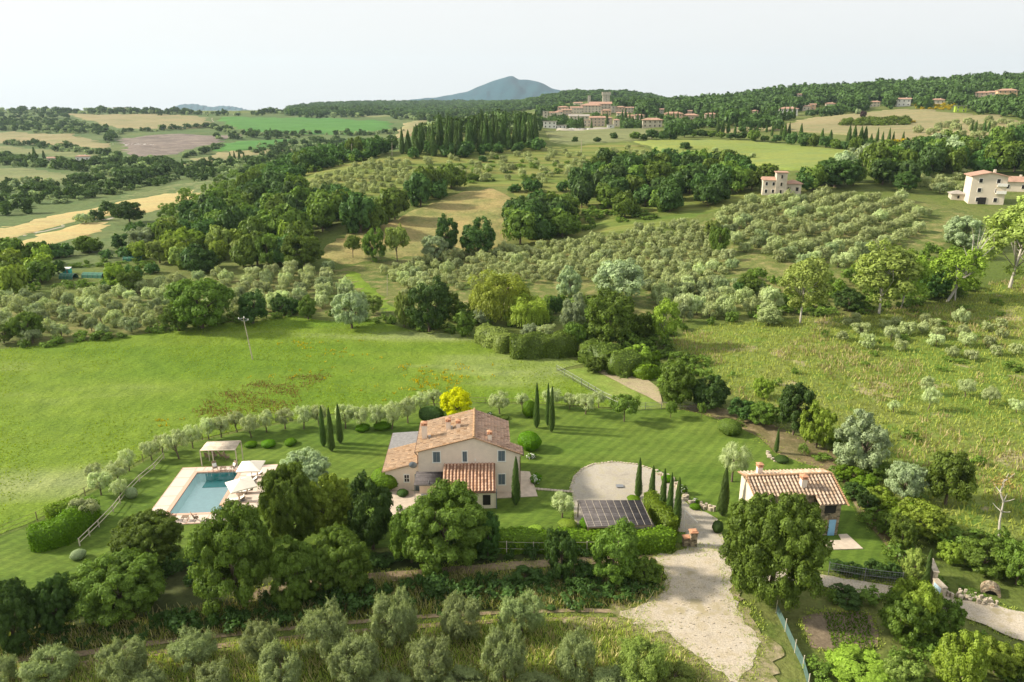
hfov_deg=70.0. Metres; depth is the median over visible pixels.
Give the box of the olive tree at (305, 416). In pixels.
[291,405,312,428]
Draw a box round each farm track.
[0,617,617,673]
[15,608,610,661]
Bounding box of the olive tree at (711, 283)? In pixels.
[705,274,721,289]
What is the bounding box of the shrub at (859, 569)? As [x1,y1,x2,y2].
[844,561,864,577]
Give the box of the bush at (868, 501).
[856,489,879,508]
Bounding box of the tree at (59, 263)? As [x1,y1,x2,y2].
[53,259,64,273]
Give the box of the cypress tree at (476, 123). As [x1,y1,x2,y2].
[474,116,477,138]
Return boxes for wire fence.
[0,434,202,530]
[435,397,573,406]
[500,541,587,553]
[557,366,699,409]
[828,562,903,583]
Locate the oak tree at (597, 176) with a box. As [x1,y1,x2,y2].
[590,169,608,193]
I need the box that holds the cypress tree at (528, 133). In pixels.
[526,122,530,147]
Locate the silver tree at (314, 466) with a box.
[279,446,330,492]
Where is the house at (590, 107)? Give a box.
[580,103,602,112]
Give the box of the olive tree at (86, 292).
[80,284,99,299]
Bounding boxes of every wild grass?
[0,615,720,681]
[0,617,724,681]
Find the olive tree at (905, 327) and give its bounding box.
[898,321,916,335]
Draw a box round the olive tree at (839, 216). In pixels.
[836,213,844,223]
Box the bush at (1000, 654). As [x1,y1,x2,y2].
[971,635,1023,677]
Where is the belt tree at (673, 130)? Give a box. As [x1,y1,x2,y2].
[663,122,683,138]
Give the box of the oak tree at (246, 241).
[237,230,269,264]
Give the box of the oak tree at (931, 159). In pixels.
[917,145,947,176]
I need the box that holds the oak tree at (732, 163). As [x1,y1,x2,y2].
[723,160,740,166]
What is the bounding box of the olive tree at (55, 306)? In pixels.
[44,301,64,315]
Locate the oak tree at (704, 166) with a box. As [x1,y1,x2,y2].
[694,163,708,170]
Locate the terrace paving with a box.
[390,490,427,515]
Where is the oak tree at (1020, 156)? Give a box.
[1003,145,1023,171]
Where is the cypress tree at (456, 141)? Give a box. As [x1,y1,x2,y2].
[454,130,458,154]
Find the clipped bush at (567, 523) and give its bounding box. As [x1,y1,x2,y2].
[558,519,576,528]
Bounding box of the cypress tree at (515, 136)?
[512,119,518,145]
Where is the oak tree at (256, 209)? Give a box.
[253,207,263,213]
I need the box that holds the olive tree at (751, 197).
[744,192,757,203]
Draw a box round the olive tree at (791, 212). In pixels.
[783,208,797,218]
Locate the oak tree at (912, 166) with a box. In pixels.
[895,159,921,183]
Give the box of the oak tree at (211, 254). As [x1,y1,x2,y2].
[179,244,218,272]
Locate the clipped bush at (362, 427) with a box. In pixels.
[355,423,369,431]
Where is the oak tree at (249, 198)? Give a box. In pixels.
[241,192,254,204]
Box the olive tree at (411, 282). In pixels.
[407,275,423,286]
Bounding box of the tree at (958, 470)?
[923,450,978,504]
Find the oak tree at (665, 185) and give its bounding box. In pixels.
[658,181,685,199]
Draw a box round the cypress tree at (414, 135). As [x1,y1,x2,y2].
[411,127,416,145]
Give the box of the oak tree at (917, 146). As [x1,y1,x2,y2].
[901,137,922,160]
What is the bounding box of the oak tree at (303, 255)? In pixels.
[279,232,324,265]
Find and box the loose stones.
[658,577,744,659]
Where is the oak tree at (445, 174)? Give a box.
[436,169,451,190]
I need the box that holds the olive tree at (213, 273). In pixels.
[210,265,222,278]
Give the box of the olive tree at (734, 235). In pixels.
[729,230,741,243]
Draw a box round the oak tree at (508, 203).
[500,199,516,221]
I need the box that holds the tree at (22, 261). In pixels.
[14,260,28,281]
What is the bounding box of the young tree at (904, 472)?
[884,460,930,497]
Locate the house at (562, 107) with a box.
[558,106,568,110]
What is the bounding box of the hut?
[63,267,71,272]
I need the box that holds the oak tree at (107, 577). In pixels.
[63,547,166,626]
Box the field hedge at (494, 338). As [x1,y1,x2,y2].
[474,323,510,353]
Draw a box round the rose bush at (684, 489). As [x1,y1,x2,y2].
[681,484,687,494]
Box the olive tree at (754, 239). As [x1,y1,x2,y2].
[749,236,762,246]
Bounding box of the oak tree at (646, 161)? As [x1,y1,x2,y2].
[642,158,657,165]
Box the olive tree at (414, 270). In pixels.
[409,265,421,276]
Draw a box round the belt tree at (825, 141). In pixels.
[819,136,832,147]
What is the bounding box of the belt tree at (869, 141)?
[863,139,875,144]
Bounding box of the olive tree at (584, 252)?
[578,248,590,259]
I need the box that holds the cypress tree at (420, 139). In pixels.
[417,123,422,152]
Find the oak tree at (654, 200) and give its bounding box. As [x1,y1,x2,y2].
[649,189,670,211]
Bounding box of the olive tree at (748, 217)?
[740,213,753,225]
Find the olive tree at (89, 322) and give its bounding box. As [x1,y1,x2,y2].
[82,317,98,330]
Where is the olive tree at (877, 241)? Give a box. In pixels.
[872,240,883,247]
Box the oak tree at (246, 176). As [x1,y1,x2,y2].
[235,170,262,187]
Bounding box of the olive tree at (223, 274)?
[217,268,234,281]
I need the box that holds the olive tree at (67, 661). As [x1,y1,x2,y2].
[15,640,79,681]
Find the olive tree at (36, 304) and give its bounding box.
[22,301,42,311]
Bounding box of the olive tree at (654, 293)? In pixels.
[649,280,672,300]
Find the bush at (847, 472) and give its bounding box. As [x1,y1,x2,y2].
[834,464,863,481]
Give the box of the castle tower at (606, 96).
[602,92,610,101]
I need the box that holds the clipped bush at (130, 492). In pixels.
[124,487,137,498]
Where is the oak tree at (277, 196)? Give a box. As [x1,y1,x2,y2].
[273,192,285,200]
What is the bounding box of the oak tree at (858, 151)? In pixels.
[853,142,870,166]
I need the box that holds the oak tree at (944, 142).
[924,137,951,170]
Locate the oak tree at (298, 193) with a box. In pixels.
[284,185,309,206]
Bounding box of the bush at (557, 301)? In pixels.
[549,294,562,313]
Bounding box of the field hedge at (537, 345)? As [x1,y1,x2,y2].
[509,329,578,359]
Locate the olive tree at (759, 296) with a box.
[757,286,776,301]
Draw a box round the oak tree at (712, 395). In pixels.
[691,374,730,409]
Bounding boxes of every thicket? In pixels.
[17,149,1023,463]
[837,114,911,125]
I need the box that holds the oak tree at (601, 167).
[599,163,612,170]
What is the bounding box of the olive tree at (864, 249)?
[853,240,870,255]
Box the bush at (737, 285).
[733,282,744,296]
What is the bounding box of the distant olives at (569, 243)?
[76,114,1023,355]
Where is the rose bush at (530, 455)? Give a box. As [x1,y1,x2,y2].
[526,453,535,458]
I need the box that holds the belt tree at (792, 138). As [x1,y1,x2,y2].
[785,132,797,143]
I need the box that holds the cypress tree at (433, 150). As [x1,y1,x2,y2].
[429,122,436,155]
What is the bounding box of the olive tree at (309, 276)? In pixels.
[300,271,315,283]
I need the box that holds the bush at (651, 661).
[616,630,671,681]
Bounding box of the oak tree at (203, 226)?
[191,218,217,238]
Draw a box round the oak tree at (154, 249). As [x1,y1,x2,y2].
[144,240,167,262]
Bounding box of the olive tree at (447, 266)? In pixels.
[439,259,454,273]
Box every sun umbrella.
[225,476,256,501]
[236,460,264,481]
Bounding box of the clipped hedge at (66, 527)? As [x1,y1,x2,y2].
[25,495,101,552]
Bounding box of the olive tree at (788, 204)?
[779,200,792,210]
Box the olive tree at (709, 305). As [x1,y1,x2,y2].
[701,301,719,318]
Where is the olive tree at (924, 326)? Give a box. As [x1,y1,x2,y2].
[917,320,929,332]
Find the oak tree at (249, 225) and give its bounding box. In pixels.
[238,217,268,234]
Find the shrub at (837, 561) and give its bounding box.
[828,558,845,573]
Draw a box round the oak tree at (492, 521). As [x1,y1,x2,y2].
[476,510,500,555]
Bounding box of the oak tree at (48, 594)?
[28,571,78,633]
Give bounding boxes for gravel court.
[571,462,723,548]
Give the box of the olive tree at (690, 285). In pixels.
[680,281,694,293]
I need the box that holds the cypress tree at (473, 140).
[470,121,474,144]
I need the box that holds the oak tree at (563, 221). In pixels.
[543,208,581,236]
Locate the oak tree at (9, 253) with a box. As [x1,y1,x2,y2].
[0,247,22,262]
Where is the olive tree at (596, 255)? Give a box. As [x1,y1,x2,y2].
[589,251,602,261]
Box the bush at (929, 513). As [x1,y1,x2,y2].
[895,496,957,540]
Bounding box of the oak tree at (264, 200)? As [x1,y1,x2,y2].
[259,192,272,209]
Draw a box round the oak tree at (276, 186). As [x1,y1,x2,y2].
[270,181,283,192]
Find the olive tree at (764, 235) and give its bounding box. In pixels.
[754,228,769,243]
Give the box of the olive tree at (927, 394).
[920,386,941,409]
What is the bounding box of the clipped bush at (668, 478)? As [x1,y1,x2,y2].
[661,474,670,482]
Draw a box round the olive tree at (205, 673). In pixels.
[194,655,232,681]
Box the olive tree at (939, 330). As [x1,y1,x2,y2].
[929,326,947,335]
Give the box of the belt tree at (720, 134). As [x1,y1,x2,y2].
[716,131,726,137]
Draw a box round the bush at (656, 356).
[645,350,661,364]
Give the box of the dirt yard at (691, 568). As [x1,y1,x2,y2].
[620,546,760,681]
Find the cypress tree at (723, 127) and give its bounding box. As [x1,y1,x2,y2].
[721,118,724,131]
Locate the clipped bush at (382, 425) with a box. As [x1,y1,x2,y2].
[373,421,391,430]
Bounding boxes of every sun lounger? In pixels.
[229,494,244,500]
[236,488,252,493]
[246,470,262,476]
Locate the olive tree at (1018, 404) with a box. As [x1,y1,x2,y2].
[1008,397,1023,412]
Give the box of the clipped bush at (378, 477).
[371,467,397,489]
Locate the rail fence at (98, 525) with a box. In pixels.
[78,452,164,545]
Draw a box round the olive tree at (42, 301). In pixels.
[38,296,56,309]
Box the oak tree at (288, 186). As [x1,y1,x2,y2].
[279,178,305,193]
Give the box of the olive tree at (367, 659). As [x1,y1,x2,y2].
[320,625,383,681]
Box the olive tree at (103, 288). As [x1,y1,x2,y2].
[97,284,112,293]
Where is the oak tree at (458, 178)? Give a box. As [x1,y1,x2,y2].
[437,163,466,188]
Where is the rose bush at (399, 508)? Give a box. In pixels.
[396,504,402,510]
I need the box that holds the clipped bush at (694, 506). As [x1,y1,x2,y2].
[690,503,700,509]
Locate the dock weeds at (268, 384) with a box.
[192,373,331,426]
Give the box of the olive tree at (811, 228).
[799,221,817,236]
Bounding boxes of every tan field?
[0,131,110,148]
[0,146,98,156]
[69,113,210,128]
[184,149,291,164]
[337,113,389,116]
[396,120,426,137]
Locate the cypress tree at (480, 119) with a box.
[478,110,482,130]
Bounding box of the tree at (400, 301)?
[394,291,414,327]
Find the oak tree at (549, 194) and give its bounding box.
[540,191,558,200]
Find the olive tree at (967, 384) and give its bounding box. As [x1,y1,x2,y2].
[957,379,977,396]
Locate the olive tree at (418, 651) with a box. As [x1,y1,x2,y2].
[405,633,453,681]
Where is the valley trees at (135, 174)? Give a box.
[0,105,538,221]
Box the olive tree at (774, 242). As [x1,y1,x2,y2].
[766,235,781,249]
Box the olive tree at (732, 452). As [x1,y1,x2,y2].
[719,440,754,481]
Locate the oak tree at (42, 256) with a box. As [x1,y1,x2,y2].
[23,252,56,268]
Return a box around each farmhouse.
[74,154,89,160]
[381,408,523,508]
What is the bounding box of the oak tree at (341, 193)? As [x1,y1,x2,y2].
[329,189,348,217]
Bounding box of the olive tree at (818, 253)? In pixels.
[807,250,821,258]
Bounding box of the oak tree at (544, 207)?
[524,201,549,214]
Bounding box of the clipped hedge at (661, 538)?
[473,524,677,555]
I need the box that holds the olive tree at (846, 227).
[838,222,853,234]
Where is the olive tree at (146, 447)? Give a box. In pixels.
[138,441,159,460]
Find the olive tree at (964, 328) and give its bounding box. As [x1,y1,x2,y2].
[955,324,971,334]
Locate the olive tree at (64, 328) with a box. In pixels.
[49,322,71,335]
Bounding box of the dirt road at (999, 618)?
[725,564,1023,640]
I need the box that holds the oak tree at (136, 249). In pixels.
[126,240,147,258]
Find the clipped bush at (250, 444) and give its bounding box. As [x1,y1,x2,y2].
[244,441,256,447]
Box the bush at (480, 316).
[473,308,489,324]
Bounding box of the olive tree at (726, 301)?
[716,292,736,316]
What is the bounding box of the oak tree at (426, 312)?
[404,275,453,331]
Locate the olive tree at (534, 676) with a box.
[512,666,561,681]
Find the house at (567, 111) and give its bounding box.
[561,109,571,114]
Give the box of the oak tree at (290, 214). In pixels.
[268,203,313,232]
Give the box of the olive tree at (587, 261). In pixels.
[582,258,596,268]
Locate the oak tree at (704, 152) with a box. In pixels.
[690,148,708,158]
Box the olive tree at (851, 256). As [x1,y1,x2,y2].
[840,252,855,264]
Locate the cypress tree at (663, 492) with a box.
[659,468,666,502]
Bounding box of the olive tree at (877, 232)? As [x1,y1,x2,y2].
[871,226,881,236]
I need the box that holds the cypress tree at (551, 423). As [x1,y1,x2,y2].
[548,385,554,431]
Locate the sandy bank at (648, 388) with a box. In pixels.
[598,369,662,404]
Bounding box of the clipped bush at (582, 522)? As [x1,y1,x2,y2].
[579,517,592,528]
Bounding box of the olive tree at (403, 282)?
[399,274,412,287]
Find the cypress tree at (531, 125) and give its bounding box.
[530,113,532,137]
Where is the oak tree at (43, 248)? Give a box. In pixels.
[30,243,53,260]
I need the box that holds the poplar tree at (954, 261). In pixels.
[928,248,989,300]
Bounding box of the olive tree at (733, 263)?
[725,258,739,270]
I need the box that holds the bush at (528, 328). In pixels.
[520,323,538,333]
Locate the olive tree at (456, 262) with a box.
[452,257,463,268]
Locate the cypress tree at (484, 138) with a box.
[482,120,487,143]
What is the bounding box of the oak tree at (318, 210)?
[307,198,335,231]
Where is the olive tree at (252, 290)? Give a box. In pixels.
[249,287,264,297]
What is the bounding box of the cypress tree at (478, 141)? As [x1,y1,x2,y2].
[476,130,480,149]
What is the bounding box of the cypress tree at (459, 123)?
[458,117,462,140]
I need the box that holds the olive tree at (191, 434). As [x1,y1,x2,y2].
[181,424,201,447]
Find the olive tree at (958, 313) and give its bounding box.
[951,306,970,322]
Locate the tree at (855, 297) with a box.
[831,286,865,310]
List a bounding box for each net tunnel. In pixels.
[58,273,78,279]
[81,272,102,278]
[122,255,142,261]
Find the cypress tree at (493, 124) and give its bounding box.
[491,113,494,133]
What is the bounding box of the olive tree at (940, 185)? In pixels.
[933,182,948,192]
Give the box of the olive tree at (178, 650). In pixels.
[165,624,220,672]
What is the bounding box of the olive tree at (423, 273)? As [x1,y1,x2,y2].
[416,271,428,278]
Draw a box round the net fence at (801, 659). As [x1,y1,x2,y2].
[776,600,810,681]
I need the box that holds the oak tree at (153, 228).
[150,222,174,239]
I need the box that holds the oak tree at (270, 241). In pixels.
[252,233,278,264]
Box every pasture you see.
[0,168,74,185]
[109,179,219,201]
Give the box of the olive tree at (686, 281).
[683,280,695,292]
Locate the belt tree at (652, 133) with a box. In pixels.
[646,129,658,138]
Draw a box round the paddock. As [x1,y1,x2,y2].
[558,367,687,409]
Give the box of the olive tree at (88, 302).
[82,295,100,311]
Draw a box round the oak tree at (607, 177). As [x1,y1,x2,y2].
[601,174,618,182]
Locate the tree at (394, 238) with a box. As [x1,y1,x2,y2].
[384,223,410,261]
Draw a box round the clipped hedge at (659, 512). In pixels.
[642,489,680,533]
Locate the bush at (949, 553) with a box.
[935,541,964,563]
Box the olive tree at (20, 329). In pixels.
[9,321,29,338]
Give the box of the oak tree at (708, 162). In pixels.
[702,158,718,169]
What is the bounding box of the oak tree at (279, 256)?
[268,232,301,263]
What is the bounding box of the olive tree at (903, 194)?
[894,188,908,201]
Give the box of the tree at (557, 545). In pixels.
[544,526,578,580]
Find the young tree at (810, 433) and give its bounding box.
[799,399,837,447]
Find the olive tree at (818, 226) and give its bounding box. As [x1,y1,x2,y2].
[811,222,822,231]
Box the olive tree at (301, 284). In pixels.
[293,281,308,290]
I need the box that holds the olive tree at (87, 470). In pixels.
[83,462,101,479]
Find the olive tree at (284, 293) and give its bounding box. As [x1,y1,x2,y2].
[273,290,289,298]
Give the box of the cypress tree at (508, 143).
[504,127,511,149]
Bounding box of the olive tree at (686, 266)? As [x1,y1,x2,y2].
[677,261,691,270]
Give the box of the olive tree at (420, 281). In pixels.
[415,279,426,289]
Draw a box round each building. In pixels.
[543,121,556,128]
[556,125,565,128]
[568,114,589,119]
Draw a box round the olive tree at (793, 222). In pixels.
[788,216,802,228]
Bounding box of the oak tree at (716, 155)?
[711,149,732,159]
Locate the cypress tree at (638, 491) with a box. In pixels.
[634,457,642,496]
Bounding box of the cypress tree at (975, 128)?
[973,120,977,131]
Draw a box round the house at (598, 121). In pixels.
[589,115,605,126]
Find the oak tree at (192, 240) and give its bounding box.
[181,235,206,248]
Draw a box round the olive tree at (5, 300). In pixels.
[1,293,19,306]
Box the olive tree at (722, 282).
[712,277,730,292]
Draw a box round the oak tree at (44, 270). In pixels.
[25,260,56,283]
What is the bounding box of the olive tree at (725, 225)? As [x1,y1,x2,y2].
[720,223,729,229]
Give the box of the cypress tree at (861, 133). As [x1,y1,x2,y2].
[858,126,863,138]
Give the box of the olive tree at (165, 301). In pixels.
[162,296,171,305]
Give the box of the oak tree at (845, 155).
[834,150,856,161]
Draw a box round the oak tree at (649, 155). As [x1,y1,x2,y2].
[640,151,654,161]
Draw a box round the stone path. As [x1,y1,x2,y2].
[497,471,537,498]
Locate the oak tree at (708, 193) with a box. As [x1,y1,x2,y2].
[697,184,721,205]
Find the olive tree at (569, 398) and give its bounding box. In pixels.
[563,392,575,408]
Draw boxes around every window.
[403,474,409,482]
[432,451,440,462]
[462,450,467,462]
[483,495,490,504]
[497,450,505,461]
[497,473,505,485]
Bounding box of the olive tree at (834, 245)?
[823,242,839,255]
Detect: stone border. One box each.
[568,461,651,490]
[655,469,694,503]
[700,501,715,511]
[766,450,783,463]
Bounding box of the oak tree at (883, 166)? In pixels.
[869,157,897,184]
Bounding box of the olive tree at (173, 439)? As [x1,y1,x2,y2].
[159,429,187,458]
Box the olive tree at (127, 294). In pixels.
[122,289,136,299]
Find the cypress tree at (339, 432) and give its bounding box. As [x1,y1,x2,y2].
[335,404,343,443]
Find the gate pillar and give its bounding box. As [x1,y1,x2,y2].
[688,528,698,546]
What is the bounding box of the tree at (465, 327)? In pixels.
[456,313,474,336]
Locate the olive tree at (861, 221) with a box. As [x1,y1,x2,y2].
[851,217,866,228]
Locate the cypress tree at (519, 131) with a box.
[517,118,521,141]
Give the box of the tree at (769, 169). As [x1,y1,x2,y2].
[757,163,778,176]
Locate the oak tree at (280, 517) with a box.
[256,461,313,544]
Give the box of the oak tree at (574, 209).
[556,194,579,214]
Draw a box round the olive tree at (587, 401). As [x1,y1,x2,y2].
[575,392,594,413]
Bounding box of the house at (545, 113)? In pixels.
[543,111,547,117]
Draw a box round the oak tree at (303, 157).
[296,151,316,172]
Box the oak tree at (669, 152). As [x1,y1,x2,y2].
[662,148,679,156]
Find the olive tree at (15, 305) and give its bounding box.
[7,294,30,313]
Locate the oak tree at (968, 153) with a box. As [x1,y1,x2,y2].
[950,146,971,168]
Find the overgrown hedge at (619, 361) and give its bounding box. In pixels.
[577,337,642,378]
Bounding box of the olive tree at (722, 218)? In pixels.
[715,214,728,224]
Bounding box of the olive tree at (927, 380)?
[920,375,934,389]
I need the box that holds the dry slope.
[321,188,511,263]
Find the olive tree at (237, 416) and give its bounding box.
[224,410,244,431]
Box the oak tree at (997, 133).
[988,125,1014,142]
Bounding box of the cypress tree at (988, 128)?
[986,121,990,131]
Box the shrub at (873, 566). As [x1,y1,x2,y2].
[864,558,887,577]
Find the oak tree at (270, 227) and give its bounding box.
[264,221,277,235]
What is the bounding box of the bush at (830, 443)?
[825,436,846,447]
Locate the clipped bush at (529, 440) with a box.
[517,431,541,450]
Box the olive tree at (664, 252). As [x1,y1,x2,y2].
[659,247,673,257]
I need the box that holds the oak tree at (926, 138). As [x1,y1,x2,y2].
[912,135,934,143]
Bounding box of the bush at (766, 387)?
[752,375,774,398]
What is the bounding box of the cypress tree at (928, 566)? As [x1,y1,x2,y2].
[921,549,932,581]
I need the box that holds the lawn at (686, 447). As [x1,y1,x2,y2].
[0,403,901,589]
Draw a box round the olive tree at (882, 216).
[872,208,888,220]
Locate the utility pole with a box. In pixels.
[238,316,252,359]
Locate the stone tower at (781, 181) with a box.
[774,171,788,193]
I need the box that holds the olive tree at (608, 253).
[600,248,613,259]
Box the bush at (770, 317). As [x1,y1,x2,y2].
[756,305,783,324]
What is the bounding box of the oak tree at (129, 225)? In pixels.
[122,220,145,239]
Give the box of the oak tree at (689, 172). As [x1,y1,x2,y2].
[681,164,702,193]
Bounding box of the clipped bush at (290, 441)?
[284,438,296,445]
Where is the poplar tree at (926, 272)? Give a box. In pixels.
[885,255,933,306]
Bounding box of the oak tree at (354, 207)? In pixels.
[339,190,375,233]
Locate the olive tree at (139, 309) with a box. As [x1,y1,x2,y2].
[129,302,148,320]
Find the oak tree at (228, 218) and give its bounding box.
[214,205,246,230]
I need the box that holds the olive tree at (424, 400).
[411,391,431,408]
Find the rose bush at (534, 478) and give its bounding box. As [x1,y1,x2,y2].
[530,472,542,483]
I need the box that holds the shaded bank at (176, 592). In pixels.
[0,551,666,655]
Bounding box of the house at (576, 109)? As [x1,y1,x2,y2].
[570,106,582,113]
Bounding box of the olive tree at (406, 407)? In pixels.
[400,395,416,422]
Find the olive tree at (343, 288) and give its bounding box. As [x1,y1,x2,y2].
[337,284,350,293]
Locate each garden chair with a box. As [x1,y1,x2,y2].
[211,460,217,471]
[230,460,236,470]
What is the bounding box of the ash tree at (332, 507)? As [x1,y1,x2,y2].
[310,473,353,533]
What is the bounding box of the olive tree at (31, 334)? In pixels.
[19,329,42,342]
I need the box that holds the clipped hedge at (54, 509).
[42,494,80,520]
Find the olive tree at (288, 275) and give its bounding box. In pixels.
[278,271,293,281]
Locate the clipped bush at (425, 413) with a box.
[418,406,443,420]
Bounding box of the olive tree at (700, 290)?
[697,285,706,295]
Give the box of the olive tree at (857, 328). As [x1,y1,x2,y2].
[850,322,870,333]
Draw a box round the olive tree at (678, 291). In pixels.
[671,285,687,298]
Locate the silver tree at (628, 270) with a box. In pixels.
[591,257,645,296]
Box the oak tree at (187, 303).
[163,278,235,327]
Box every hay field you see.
[544,128,659,144]
[720,109,1018,139]
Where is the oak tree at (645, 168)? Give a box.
[644,165,650,184]
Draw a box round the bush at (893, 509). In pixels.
[888,504,910,517]
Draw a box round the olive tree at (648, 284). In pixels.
[642,277,655,289]
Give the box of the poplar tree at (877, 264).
[849,238,923,313]
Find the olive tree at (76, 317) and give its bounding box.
[69,311,87,324]
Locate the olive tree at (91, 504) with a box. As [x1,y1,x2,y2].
[66,497,100,513]
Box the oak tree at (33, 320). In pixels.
[5,311,45,339]
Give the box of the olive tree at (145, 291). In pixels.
[140,286,152,297]
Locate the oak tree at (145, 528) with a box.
[107,508,184,560]
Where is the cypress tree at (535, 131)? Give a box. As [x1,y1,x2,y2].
[533,113,537,138]
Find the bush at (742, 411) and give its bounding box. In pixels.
[727,396,758,419]
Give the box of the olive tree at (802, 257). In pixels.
[796,253,811,264]
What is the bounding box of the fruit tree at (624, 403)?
[609,393,640,421]
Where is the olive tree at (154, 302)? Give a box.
[146,297,161,309]
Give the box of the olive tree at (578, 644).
[553,627,596,681]
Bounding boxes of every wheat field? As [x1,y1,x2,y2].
[0,190,199,237]
[22,222,109,245]
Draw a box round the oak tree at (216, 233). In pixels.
[204,224,231,249]
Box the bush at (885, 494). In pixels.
[865,485,893,505]
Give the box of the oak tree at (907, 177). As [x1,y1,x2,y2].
[892,171,920,190]
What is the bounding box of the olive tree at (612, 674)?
[586,661,630,681]
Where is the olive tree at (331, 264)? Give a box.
[321,260,335,270]
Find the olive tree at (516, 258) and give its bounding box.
[510,253,524,264]
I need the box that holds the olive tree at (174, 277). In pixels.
[166,271,187,282]
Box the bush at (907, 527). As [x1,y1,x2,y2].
[889,511,918,552]
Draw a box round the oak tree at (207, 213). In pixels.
[203,209,217,217]
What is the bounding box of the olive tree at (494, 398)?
[488,389,509,413]
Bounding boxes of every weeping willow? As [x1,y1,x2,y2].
[467,269,532,322]
[506,291,549,326]
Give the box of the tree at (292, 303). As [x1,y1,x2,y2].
[282,297,298,313]
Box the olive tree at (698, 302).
[688,293,706,314]
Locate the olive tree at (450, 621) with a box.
[435,589,482,643]
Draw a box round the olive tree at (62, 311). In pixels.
[56,305,76,319]
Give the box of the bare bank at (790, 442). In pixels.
[677,404,916,566]
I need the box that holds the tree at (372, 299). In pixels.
[365,294,383,313]
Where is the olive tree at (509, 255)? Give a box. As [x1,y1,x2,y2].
[503,252,514,261]
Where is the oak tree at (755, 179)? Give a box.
[746,168,764,189]
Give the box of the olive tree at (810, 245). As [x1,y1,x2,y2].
[800,237,815,250]
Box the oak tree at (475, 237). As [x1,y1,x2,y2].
[459,216,495,253]
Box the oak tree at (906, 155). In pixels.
[896,148,917,162]
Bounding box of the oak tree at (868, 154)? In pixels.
[858,141,894,169]
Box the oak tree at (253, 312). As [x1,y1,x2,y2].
[236,288,267,322]
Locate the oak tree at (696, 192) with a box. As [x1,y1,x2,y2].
[693,181,707,202]
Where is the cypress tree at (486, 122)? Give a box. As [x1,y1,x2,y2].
[485,114,488,133]
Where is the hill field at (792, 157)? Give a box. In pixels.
[634,139,864,170]
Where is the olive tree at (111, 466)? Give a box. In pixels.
[105,458,128,478]
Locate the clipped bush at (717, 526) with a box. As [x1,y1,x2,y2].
[712,520,723,532]
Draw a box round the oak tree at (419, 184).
[403,171,431,206]
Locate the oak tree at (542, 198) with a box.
[525,194,548,203]
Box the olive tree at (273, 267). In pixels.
[262,263,279,277]
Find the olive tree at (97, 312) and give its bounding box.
[90,306,107,321]
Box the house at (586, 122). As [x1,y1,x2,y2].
[584,119,589,126]
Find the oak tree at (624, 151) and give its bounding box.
[617,150,630,155]
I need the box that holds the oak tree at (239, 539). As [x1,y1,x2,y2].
[183,498,274,617]
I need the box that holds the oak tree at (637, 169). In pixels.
[628,164,647,180]
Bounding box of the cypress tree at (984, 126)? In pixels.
[981,120,986,130]
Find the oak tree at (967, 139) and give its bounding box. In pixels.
[955,136,977,144]
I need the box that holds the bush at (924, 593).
[886,575,943,633]
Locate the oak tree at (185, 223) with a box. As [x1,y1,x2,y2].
[176,219,193,229]
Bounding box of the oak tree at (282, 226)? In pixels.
[276,219,300,235]
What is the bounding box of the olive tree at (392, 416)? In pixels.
[381,401,400,428]
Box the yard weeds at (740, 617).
[626,592,773,681]
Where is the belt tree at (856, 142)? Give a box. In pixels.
[848,136,863,149]
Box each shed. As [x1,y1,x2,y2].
[947,190,964,199]
[954,106,966,111]
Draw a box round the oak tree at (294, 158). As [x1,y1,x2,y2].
[291,149,307,164]
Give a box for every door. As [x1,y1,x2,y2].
[827,520,835,535]
[977,197,986,203]
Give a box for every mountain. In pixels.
[175,104,246,110]
[411,76,560,100]
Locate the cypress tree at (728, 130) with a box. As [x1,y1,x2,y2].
[726,117,730,132]
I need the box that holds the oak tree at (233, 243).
[229,239,238,246]
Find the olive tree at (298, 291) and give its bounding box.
[291,286,306,296]
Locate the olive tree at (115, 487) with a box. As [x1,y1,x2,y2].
[108,478,127,497]
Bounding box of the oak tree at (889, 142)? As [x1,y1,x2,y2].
[882,139,901,147]
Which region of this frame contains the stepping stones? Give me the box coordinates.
[530,487,573,492]
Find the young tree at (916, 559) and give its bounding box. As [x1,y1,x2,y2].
[900,548,927,577]
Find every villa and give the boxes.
[779,106,798,115]
[802,105,810,110]
[809,104,815,109]
[869,101,879,106]
[896,97,911,106]
[933,98,944,103]
[974,91,989,97]
[995,88,1018,94]
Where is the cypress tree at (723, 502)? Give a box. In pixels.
[716,468,729,515]
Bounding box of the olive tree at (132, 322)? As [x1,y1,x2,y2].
[117,316,141,331]
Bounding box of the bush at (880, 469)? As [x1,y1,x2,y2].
[861,461,892,480]
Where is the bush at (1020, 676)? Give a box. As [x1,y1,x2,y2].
[1010,659,1023,681]
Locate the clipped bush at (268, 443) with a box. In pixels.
[261,439,275,447]
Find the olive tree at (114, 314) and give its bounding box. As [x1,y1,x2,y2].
[102,309,121,326]
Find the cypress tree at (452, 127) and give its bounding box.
[450,118,453,143]
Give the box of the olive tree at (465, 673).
[438,663,485,681]
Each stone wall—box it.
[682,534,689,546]
[946,590,998,606]
[958,588,997,603]
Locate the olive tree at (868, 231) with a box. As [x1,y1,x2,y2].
[858,225,874,238]
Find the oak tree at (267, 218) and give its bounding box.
[260,213,274,223]
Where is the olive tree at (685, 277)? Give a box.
[681,274,694,281]
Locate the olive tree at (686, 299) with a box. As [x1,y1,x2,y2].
[673,295,692,304]
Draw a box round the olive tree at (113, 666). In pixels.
[92,633,151,681]
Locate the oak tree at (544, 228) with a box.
[533,214,556,239]
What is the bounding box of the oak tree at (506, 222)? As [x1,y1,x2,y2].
[502,205,518,228]
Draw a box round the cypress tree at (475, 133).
[473,123,476,144]
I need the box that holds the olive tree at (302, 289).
[292,286,307,292]
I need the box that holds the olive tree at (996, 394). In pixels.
[981,385,1001,404]
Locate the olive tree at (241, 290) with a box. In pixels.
[233,285,245,297]

